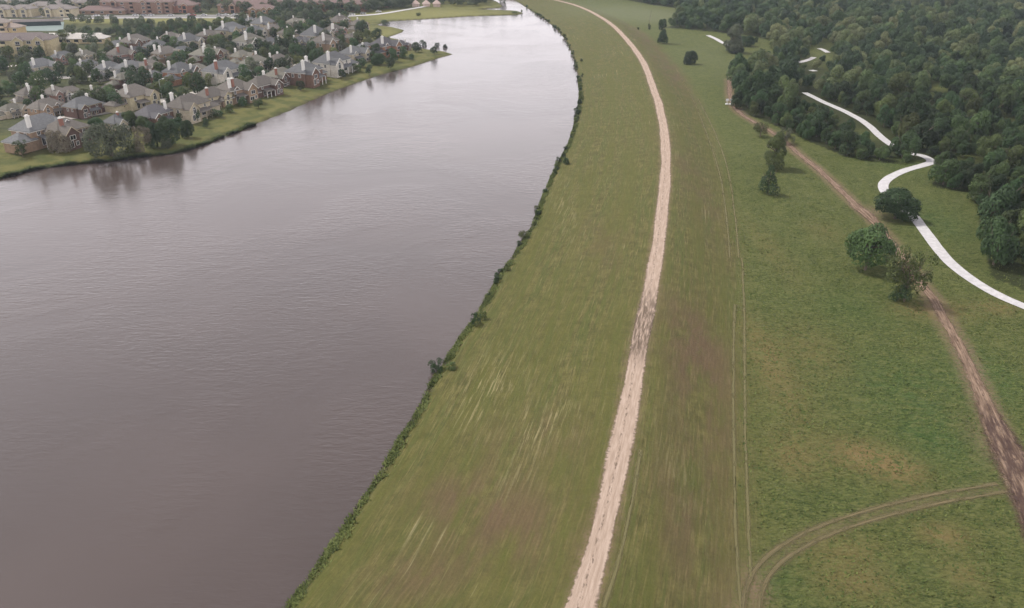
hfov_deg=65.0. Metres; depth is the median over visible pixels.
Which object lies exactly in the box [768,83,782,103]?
forest tree
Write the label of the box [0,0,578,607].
water
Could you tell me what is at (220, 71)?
house
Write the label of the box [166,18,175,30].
garden tree
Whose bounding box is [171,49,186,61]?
garden tree
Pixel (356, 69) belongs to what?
garden tree
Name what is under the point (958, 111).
forest tree
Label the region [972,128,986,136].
forest tree
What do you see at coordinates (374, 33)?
garden tree
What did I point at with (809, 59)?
path
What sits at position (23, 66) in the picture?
garden tree
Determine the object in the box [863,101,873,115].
forest tree
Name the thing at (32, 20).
fence
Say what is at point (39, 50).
garden tree
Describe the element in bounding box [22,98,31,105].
garden tree
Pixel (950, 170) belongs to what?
forest tree
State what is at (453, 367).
shrub
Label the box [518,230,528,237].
shrub
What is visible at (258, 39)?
garden tree
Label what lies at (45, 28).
courts
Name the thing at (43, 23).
fence
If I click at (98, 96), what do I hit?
garden tree
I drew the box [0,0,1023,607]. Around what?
ground
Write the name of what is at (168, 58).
garden tree
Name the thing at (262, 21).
house
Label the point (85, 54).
house
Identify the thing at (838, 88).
forest tree
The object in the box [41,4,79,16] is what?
apartment building
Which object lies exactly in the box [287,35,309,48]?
house
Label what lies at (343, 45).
garden tree
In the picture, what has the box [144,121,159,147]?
lawn tree
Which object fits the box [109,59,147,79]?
house
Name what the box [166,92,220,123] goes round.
house
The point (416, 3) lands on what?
pavilion
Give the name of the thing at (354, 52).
house
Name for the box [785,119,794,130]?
forest tree
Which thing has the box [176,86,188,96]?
garden tree
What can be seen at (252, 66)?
garden tree
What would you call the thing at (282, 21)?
garden tree
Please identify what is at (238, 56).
house
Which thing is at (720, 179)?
wheel track
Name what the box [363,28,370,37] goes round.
garden tree
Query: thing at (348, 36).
house
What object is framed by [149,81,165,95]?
garden tree
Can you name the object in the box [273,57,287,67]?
garden tree
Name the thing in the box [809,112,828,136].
forest tree
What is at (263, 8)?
house
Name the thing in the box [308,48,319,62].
garden tree
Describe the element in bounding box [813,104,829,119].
forest tree
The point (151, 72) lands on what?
house
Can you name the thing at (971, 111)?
forest tree
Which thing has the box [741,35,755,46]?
tree
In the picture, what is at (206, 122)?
lawn tree
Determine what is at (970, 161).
forest tree
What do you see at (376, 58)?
garden tree
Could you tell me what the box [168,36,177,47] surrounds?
garden tree
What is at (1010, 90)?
forest tree
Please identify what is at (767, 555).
wheel track
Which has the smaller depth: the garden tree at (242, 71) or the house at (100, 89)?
the house at (100, 89)
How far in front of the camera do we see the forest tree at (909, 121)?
299.89 m
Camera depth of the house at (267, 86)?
370.63 m
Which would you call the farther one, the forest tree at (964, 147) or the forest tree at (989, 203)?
the forest tree at (964, 147)
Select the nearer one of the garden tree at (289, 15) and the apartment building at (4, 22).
the apartment building at (4, 22)
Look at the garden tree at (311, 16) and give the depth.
583.76 m
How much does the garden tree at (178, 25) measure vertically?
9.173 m
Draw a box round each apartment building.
[0,18,12,32]
[0,32,60,56]
[4,23,26,32]
[49,33,110,43]
[79,6,127,14]
[98,0,176,13]
[173,0,200,12]
[216,0,295,12]
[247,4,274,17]
[306,0,366,11]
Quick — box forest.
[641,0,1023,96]
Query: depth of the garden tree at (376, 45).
456.64 m
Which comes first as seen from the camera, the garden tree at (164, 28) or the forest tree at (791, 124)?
the forest tree at (791, 124)
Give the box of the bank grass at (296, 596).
[282,78,583,607]
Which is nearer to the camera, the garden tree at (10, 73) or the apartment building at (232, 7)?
the garden tree at (10, 73)
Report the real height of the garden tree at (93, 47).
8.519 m
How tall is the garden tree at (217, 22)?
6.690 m
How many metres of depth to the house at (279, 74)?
388.04 m
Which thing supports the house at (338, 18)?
on the ground at (486, 492)
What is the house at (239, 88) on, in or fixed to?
on the ground at (486, 492)
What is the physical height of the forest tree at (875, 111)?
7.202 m
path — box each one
[10,6,426,19]
[706,35,723,43]
[799,57,815,62]
[803,92,1023,308]
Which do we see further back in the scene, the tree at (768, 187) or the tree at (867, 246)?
the tree at (768, 187)
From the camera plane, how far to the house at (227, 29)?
516.25 m
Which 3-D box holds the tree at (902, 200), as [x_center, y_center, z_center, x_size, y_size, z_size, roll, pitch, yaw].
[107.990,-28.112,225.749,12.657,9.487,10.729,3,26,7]
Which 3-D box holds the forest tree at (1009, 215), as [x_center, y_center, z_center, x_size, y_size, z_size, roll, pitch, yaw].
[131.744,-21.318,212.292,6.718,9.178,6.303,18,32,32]
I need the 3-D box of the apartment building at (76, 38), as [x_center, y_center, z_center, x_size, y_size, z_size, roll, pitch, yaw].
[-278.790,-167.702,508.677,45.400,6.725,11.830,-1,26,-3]
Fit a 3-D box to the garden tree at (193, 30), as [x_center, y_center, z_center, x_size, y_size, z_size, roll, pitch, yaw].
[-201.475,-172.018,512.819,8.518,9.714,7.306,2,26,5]
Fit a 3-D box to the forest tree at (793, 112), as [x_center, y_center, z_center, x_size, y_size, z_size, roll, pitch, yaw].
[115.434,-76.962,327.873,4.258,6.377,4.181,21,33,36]
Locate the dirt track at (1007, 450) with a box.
[727,76,1023,529]
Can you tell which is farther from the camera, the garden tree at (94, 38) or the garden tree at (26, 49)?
the garden tree at (94, 38)
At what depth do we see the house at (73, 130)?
289.98 m
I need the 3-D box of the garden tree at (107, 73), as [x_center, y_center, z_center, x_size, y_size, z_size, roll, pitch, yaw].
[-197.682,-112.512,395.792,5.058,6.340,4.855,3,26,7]
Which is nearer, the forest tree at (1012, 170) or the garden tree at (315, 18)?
the forest tree at (1012, 170)
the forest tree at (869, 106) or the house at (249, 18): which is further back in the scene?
the house at (249, 18)
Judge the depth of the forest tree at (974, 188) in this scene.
237.60 m
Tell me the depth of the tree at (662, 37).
513.39 m
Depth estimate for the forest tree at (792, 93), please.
333.59 m
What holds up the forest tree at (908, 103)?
on the ground at (486, 492)
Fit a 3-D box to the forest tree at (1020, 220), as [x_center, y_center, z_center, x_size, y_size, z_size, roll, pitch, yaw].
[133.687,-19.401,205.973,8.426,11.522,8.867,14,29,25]
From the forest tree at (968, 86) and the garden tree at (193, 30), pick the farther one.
the garden tree at (193, 30)
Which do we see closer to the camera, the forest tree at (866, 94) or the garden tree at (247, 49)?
the forest tree at (866, 94)
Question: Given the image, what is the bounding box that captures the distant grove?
[0,0,505,41]
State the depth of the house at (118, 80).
379.89 m
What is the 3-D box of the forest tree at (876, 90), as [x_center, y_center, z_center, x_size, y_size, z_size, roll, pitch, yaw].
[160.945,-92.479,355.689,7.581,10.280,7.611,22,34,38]
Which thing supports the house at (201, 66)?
on the ground at (486, 492)
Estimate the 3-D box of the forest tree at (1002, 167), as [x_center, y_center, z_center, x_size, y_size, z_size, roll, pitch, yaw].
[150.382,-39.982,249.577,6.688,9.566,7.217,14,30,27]
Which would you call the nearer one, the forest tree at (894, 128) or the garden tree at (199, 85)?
the forest tree at (894, 128)
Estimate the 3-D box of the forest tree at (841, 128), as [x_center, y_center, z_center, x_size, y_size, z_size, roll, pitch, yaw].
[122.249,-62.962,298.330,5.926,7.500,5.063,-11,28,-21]
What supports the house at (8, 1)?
on the ground at (486, 492)
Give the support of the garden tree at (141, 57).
on the ground at (486, 492)
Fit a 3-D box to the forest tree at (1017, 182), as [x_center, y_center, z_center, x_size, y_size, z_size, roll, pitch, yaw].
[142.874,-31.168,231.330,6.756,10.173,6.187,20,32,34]
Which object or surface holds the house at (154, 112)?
on the ground at (486, 492)
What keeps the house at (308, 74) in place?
on the ground at (486, 492)
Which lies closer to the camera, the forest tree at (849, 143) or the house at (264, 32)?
the forest tree at (849, 143)
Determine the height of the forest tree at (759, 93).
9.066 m
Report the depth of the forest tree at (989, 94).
348.75 m
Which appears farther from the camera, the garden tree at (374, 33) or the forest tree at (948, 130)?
the garden tree at (374, 33)
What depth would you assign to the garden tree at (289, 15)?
585.47 m
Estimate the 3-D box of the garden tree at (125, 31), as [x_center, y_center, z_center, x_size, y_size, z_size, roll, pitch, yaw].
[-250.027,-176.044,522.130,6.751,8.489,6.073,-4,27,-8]
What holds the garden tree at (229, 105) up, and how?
on the ground at (486, 492)
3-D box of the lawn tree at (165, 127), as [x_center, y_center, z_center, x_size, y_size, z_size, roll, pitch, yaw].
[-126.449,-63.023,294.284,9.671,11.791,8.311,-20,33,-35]
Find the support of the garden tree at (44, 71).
on the ground at (486, 492)
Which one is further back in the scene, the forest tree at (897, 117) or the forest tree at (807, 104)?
the forest tree at (807, 104)
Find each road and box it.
[12,14,305,17]
[556,0,670,607]
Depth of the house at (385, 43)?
463.74 m
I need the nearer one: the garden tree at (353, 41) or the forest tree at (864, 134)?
the forest tree at (864, 134)
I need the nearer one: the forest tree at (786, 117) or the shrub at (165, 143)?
the shrub at (165, 143)
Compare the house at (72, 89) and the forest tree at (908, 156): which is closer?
the forest tree at (908, 156)
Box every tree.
[0,55,8,73]
[0,99,7,106]
[1,45,14,61]
[1,80,10,88]
[1,85,12,95]
[6,70,16,81]
[6,83,18,94]
[8,62,21,71]
[11,71,26,87]
[11,140,26,156]
[14,54,21,60]
[15,57,25,63]
[17,61,33,79]
[18,45,32,55]
[22,52,33,61]
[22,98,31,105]
[27,70,49,86]
[29,85,46,101]
[33,45,46,58]
[38,67,50,79]
[46,70,62,85]
[52,60,65,75]
[58,32,68,41]
[61,42,66,50]
[65,42,78,53]
[65,52,82,64]
[66,64,79,81]
[67,57,76,69]
[67,76,76,86]
[70,90,85,98]
[73,66,87,83]
[81,59,94,74]
[81,123,134,157]
[86,85,106,101]
[87,35,98,46]
[87,117,105,131]
[88,42,98,52]
[90,68,102,83]
[93,49,106,60]
[98,54,110,64]
[101,85,115,102]
[102,39,113,50]
[104,69,113,79]
[107,91,124,106]
[111,23,122,34]
[113,56,121,63]
[120,64,135,71]
[121,110,135,127]
[122,27,132,37]
[124,70,139,84]
[130,76,144,85]
[134,52,146,61]
[135,27,147,36]
[135,46,150,59]
[135,116,148,130]
[136,66,150,85]
[143,24,154,35]
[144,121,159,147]
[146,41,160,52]
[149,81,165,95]
[150,32,156,39]
[150,61,165,72]
[152,71,162,82]
[153,115,180,145]
[154,26,162,37]
[158,81,177,96]
[162,25,170,33]
[164,75,174,83]
[165,55,177,62]
[165,92,176,102]
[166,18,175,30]
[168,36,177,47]
[168,117,181,131]
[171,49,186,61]
[173,22,181,32]
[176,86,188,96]
[177,27,186,33]
[180,119,194,138]
[181,51,190,60]
[182,72,191,87]
[185,20,194,29]
[185,47,196,51]
[187,15,196,21]
[187,57,196,63]
[189,27,200,34]
[189,41,198,48]
[189,73,206,93]
[193,18,204,25]
[202,118,208,127]
[203,47,215,65]
[204,73,212,85]
[206,21,212,28]
[206,35,217,46]
[210,109,222,116]
[215,20,220,27]
[215,33,227,43]
[218,42,228,48]
[225,103,233,112]
[226,47,233,52]
[229,41,236,50]
[232,31,239,36]
[234,14,245,22]
[237,75,246,81]
[237,96,247,105]
[238,17,247,25]
[238,64,251,79]
[243,47,252,51]
[245,56,260,74]
[246,26,255,33]
[252,38,262,48]
[252,98,262,107]
[254,66,269,75]
[257,29,262,35]
[257,41,270,51]
[259,46,271,57]
[263,57,274,69]
[269,27,276,36]
[269,43,279,55]
[271,10,279,16]
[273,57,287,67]
[274,17,285,26]
[274,36,287,47]
[278,20,288,27]
[280,48,286,54]
[282,26,294,37]
[284,30,293,40]
[284,54,291,65]
[286,11,292,19]
[287,37,298,47]
[288,44,303,56]
[291,53,298,64]
[293,23,303,33]
[293,55,303,64]
[296,80,304,90]
[300,8,308,19]
[300,44,313,59]
[305,19,317,26]
[307,12,315,21]
[307,41,318,47]
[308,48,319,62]
[313,14,323,23]
[315,47,323,55]
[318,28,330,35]
[323,18,331,27]
[337,21,346,27]
[337,34,345,47]
[338,69,345,79]
[339,41,349,50]
[340,19,348,27]
[347,37,358,45]
[351,63,361,71]
[353,30,363,42]
[354,21,364,32]
[356,58,366,66]
[360,19,368,30]
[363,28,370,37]
[365,64,372,75]
[370,28,381,40]
[370,43,379,51]
[370,53,385,64]
[384,58,394,67]
[388,47,397,60]
[399,46,406,57]
[411,42,421,51]
[430,46,437,53]
[657,19,667,42]
[683,50,698,64]
[723,23,743,52]
[730,98,741,107]
[731,90,742,102]
[740,69,764,98]
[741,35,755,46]
[742,92,753,106]
[749,101,759,115]
[750,89,767,104]
[753,122,768,136]
[756,98,765,112]
[758,164,780,195]
[763,132,787,169]
[764,105,773,118]
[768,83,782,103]
[771,102,787,123]
[776,75,798,96]
[776,127,794,142]
[777,86,797,113]
[779,112,793,127]
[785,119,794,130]
[790,108,799,118]
[793,113,804,124]
[796,104,805,114]
[796,123,804,136]
[800,120,815,139]
[801,99,810,112]
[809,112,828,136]
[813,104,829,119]
[820,124,833,143]
[823,118,834,128]
[826,80,849,100]
[828,130,843,148]
[831,114,839,124]
[837,91,845,102]
[837,125,850,136]
[838,129,861,154]
[841,93,850,106]
[843,118,855,130]
[844,222,898,270]
[848,87,862,99]
[852,100,862,112]
[854,89,871,109]
[856,131,869,145]
[856,144,868,158]
[860,135,870,146]
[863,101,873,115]
[866,142,875,155]
[868,83,885,100]
[872,76,888,100]
[873,102,879,115]
[873,145,889,159]
[873,187,922,221]
[875,93,897,113]
[876,104,896,126]
[881,87,893,98]
[884,244,939,301]
[887,70,911,95]
[889,129,921,158]
[891,121,901,135]
[892,114,905,127]
[894,91,922,123]
[897,112,919,137]
[901,150,911,161]
[909,118,935,148]
[912,98,932,121]
[918,92,926,98]
[923,92,931,101]
[926,145,938,155]
[928,107,939,120]
[928,158,961,184]
[931,117,947,136]
[932,131,941,148]
[933,128,944,138]
[933,149,949,164]
[934,91,942,101]
[934,112,950,126]
[935,90,959,112]
[936,99,954,114]
[937,136,951,151]
[942,124,952,136]
[944,125,969,150]
[946,173,963,188]
[948,84,959,94]
[948,151,957,160]
[949,108,969,127]
[950,91,962,104]
[950,114,973,137]
[955,157,974,170]
[956,139,970,156]
[956,164,968,180]
[958,100,967,110]
[959,73,978,90]
[959,83,973,96]
[959,88,978,102]
[962,170,980,187]
[963,97,983,113]
[966,172,992,200]
[967,109,976,116]
[967,109,991,136]
[968,163,984,173]
[970,134,983,155]
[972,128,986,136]
[975,133,1003,159]
[976,78,1000,101]
[976,186,1016,219]
[976,194,985,209]
[976,214,1017,241]
[980,216,1020,264]
[981,92,991,98]
[981,97,1002,120]
[983,148,1006,173]
[985,161,1009,187]
[987,119,1005,136]
[987,173,1006,193]
[991,115,1005,123]
[993,90,1017,110]
[994,83,1017,113]
[997,127,1023,148]
[998,144,1023,168]
[999,118,1012,129]
[1000,178,1023,206]
[1001,208,1023,233]
[1005,79,1023,98]
[1005,251,1016,263]
[1008,166,1016,176]
[1009,171,1023,183]
[1009,233,1023,254]
[1010,98,1023,116]
[1013,138,1023,146]
[1014,108,1023,127]
[1015,166,1023,178]
[1015,201,1023,230]
[1016,209,1023,233]
[1018,124,1023,137]
[1020,90,1023,103]
[1020,189,1023,201]
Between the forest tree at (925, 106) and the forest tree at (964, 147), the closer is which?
the forest tree at (964, 147)
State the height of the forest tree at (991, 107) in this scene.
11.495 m
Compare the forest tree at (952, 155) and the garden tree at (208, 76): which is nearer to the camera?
the forest tree at (952, 155)
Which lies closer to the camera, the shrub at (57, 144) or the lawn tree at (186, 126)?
the shrub at (57, 144)
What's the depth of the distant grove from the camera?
643.68 m
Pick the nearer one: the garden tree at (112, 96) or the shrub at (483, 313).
the shrub at (483, 313)
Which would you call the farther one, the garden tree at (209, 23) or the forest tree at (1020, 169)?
the garden tree at (209, 23)
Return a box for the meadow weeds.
[717,154,1023,607]
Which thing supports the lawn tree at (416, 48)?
on the ground at (486, 492)
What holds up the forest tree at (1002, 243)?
on the ground at (486, 492)
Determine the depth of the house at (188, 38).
482.52 m
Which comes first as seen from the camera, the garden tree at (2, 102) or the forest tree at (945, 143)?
the forest tree at (945, 143)
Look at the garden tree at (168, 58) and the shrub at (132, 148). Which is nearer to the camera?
the shrub at (132, 148)
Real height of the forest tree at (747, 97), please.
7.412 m
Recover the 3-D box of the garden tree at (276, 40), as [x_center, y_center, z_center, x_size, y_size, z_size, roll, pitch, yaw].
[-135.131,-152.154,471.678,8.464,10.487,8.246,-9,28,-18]
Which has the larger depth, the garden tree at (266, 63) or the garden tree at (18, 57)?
the garden tree at (18, 57)
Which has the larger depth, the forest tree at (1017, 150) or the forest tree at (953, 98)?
the forest tree at (953, 98)
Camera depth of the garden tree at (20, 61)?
423.76 m
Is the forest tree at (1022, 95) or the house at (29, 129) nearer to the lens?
the house at (29, 129)
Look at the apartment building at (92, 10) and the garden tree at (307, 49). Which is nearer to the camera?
the garden tree at (307, 49)
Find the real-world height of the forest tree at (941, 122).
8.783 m
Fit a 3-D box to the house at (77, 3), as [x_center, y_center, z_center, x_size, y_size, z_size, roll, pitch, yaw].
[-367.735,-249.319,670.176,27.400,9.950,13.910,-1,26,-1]
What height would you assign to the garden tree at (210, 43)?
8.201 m
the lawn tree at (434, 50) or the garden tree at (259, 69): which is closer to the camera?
the garden tree at (259, 69)
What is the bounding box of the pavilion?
[412,0,440,6]
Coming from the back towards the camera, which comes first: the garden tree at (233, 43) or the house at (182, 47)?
the garden tree at (233, 43)
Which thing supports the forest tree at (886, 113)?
on the ground at (486, 492)
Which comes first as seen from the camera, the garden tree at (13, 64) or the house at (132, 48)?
the garden tree at (13, 64)
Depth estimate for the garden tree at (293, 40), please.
469.75 m
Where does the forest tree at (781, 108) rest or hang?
on the ground at (486, 492)
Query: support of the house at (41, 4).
on the ground at (486, 492)
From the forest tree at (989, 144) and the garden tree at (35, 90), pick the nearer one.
the forest tree at (989, 144)
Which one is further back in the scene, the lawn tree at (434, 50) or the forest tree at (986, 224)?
the lawn tree at (434, 50)
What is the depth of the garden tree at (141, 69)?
381.03 m
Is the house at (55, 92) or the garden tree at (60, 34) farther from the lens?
the garden tree at (60, 34)
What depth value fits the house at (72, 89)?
357.68 m
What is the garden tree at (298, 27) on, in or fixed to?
on the ground at (486, 492)
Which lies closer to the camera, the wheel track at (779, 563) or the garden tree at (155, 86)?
the wheel track at (779, 563)
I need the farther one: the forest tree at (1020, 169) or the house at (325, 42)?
the house at (325, 42)
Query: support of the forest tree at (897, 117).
on the ground at (486, 492)
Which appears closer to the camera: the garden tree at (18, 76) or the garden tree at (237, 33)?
the garden tree at (18, 76)
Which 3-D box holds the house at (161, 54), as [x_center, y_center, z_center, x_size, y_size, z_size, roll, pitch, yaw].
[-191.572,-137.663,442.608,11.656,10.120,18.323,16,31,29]
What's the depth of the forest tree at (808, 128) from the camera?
300.94 m
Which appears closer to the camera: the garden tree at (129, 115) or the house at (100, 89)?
the garden tree at (129, 115)
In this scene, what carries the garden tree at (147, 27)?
on the ground at (486, 492)
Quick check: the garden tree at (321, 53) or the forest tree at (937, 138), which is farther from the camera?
the garden tree at (321, 53)
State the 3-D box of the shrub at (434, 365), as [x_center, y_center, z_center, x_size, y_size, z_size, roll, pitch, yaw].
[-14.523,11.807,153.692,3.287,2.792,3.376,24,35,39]
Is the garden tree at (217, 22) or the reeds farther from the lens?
the garden tree at (217, 22)
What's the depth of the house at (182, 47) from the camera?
452.58 m
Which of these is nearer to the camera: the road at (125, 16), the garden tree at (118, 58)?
the garden tree at (118, 58)
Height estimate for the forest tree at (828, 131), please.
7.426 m
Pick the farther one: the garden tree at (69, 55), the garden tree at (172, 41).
the garden tree at (172, 41)
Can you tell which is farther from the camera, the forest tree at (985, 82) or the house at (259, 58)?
the house at (259, 58)
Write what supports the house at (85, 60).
on the ground at (486, 492)
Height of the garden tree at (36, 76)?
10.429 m
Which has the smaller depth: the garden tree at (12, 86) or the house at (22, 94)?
the house at (22, 94)
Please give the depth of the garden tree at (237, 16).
567.20 m
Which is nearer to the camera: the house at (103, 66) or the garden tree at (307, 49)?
the house at (103, 66)
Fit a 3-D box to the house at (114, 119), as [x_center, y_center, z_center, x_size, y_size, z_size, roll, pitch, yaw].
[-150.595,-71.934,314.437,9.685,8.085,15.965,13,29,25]
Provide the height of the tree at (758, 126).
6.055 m
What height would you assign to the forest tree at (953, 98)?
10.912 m
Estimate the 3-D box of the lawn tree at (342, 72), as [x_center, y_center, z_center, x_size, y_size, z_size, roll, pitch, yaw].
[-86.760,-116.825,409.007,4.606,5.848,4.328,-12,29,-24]
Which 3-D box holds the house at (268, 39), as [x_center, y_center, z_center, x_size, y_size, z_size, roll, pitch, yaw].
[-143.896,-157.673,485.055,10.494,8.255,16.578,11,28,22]
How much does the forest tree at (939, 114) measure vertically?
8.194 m
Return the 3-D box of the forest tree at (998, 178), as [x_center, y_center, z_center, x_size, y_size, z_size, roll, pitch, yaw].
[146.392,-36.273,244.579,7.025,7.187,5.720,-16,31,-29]
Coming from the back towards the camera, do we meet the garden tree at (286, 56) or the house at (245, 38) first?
the house at (245, 38)
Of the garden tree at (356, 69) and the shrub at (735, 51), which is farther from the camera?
the shrub at (735, 51)
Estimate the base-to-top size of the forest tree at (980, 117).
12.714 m
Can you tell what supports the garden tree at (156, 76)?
on the ground at (486, 492)
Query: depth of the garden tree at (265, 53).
442.43 m
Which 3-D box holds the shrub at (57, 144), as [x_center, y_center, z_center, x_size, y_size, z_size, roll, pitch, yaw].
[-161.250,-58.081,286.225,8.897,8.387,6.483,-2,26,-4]
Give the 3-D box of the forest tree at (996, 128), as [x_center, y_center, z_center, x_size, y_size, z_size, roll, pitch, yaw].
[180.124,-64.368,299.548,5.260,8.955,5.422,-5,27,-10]
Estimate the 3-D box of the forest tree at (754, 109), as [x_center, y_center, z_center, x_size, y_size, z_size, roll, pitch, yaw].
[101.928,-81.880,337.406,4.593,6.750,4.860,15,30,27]
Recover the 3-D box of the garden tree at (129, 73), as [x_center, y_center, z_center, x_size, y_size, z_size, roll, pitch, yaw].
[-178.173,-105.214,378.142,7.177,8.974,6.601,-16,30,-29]
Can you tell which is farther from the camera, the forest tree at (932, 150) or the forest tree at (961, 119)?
the forest tree at (961, 119)
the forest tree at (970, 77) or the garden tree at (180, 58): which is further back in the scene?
the garden tree at (180, 58)
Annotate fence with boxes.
[11,18,62,21]
[12,21,60,25]
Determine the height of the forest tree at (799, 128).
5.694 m
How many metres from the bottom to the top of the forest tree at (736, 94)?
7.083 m
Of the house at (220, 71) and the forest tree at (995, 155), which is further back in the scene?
the house at (220, 71)
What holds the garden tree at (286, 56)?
on the ground at (486, 492)
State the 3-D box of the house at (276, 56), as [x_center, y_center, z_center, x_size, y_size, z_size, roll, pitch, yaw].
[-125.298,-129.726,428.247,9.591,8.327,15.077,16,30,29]
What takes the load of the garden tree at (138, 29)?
on the ground at (486, 492)
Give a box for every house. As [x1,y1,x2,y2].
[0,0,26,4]
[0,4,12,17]
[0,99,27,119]
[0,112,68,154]
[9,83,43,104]
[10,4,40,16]
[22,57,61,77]
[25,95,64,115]
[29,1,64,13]
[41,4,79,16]
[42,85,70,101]
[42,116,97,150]
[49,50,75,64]
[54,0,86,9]
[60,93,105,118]
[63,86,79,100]
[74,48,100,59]
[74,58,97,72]
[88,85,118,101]
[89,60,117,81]
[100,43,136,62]
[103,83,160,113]
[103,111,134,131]
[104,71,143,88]
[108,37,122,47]
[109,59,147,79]
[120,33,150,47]
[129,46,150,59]
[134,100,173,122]
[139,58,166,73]
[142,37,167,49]
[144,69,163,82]
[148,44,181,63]
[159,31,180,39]
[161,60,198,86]
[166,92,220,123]
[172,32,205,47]
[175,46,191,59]
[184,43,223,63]
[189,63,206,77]
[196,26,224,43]
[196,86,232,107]
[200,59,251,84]
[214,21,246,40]
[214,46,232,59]
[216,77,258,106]
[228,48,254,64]
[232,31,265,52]
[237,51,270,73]
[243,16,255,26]
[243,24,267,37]
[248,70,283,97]
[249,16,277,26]
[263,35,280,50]
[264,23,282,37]
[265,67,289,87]
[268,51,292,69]
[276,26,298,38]
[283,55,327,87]
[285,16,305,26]
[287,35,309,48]
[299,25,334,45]
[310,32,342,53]
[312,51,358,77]
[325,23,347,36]
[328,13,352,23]
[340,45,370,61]
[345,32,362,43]
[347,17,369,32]
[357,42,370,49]
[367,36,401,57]
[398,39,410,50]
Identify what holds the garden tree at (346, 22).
on the ground at (486, 492)
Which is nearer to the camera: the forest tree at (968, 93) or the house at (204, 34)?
the forest tree at (968, 93)
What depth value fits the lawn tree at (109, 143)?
279.23 m
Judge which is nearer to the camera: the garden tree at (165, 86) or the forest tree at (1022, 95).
the forest tree at (1022, 95)
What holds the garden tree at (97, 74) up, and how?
on the ground at (486, 492)
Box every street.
[35,62,185,79]
[61,60,309,118]
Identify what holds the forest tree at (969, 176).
on the ground at (486, 492)
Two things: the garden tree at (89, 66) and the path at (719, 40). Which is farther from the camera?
the path at (719, 40)
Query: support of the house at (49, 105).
on the ground at (486, 492)
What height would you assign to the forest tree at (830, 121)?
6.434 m
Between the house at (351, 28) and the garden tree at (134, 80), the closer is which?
the garden tree at (134, 80)
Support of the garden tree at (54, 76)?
on the ground at (486, 492)
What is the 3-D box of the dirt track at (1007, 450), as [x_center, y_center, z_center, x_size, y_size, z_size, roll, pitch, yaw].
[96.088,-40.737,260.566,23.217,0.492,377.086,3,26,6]
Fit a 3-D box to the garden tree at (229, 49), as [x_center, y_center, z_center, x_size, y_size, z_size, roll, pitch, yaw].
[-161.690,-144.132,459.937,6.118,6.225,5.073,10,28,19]
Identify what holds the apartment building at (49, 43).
on the ground at (486, 492)
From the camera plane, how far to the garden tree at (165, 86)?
357.14 m
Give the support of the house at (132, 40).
on the ground at (486, 492)
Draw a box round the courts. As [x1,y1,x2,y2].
[25,22,63,30]
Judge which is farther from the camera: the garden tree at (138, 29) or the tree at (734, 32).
the garden tree at (138, 29)
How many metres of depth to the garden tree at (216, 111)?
333.45 m
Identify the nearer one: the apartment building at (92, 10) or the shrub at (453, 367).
the shrub at (453, 367)
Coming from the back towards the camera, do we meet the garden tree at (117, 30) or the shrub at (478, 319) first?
the garden tree at (117, 30)
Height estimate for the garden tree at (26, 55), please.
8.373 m
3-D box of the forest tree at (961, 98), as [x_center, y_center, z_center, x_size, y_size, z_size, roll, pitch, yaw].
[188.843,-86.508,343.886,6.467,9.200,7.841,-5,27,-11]
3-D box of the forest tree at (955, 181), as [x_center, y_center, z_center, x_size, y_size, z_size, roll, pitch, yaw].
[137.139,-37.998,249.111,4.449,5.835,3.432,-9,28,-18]
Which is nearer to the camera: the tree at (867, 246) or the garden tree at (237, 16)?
the tree at (867, 246)
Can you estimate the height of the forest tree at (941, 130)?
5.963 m
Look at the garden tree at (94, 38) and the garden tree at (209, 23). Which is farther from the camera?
the garden tree at (209, 23)
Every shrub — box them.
[45,129,73,153]
[125,142,139,152]
[132,126,151,151]
[160,138,171,148]
[428,357,443,373]
[445,362,456,370]
[470,312,481,325]
[479,310,486,319]
[493,272,499,282]
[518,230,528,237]
[562,157,569,164]
[728,47,744,53]
[888,282,911,301]
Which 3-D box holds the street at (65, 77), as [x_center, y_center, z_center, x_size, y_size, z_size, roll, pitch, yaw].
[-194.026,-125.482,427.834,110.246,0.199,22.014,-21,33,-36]
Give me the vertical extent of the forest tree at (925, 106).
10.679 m
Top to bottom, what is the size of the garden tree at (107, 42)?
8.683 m
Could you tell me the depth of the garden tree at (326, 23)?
551.23 m
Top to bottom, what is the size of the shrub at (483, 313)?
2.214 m
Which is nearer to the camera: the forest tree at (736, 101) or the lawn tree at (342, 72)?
the forest tree at (736, 101)
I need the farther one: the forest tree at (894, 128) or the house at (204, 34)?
the house at (204, 34)
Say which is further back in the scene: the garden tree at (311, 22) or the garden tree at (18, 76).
the garden tree at (311, 22)
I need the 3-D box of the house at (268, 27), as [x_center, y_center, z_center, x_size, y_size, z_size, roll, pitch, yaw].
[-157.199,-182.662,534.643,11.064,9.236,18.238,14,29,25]
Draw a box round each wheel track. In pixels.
[602,450,641,607]
[681,77,730,257]
[698,99,739,257]
[732,304,741,607]
[741,258,752,581]
[741,482,998,607]
[757,490,1007,607]
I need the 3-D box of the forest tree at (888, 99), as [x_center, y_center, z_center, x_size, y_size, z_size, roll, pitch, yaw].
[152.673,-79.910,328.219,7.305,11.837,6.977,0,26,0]
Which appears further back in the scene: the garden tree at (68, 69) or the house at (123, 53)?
the house at (123, 53)
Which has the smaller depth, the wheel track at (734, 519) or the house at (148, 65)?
the wheel track at (734, 519)
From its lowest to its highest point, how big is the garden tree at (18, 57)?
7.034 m
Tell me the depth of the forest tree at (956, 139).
285.92 m
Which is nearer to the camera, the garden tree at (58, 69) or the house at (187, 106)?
the house at (187, 106)
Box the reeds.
[0,122,256,178]

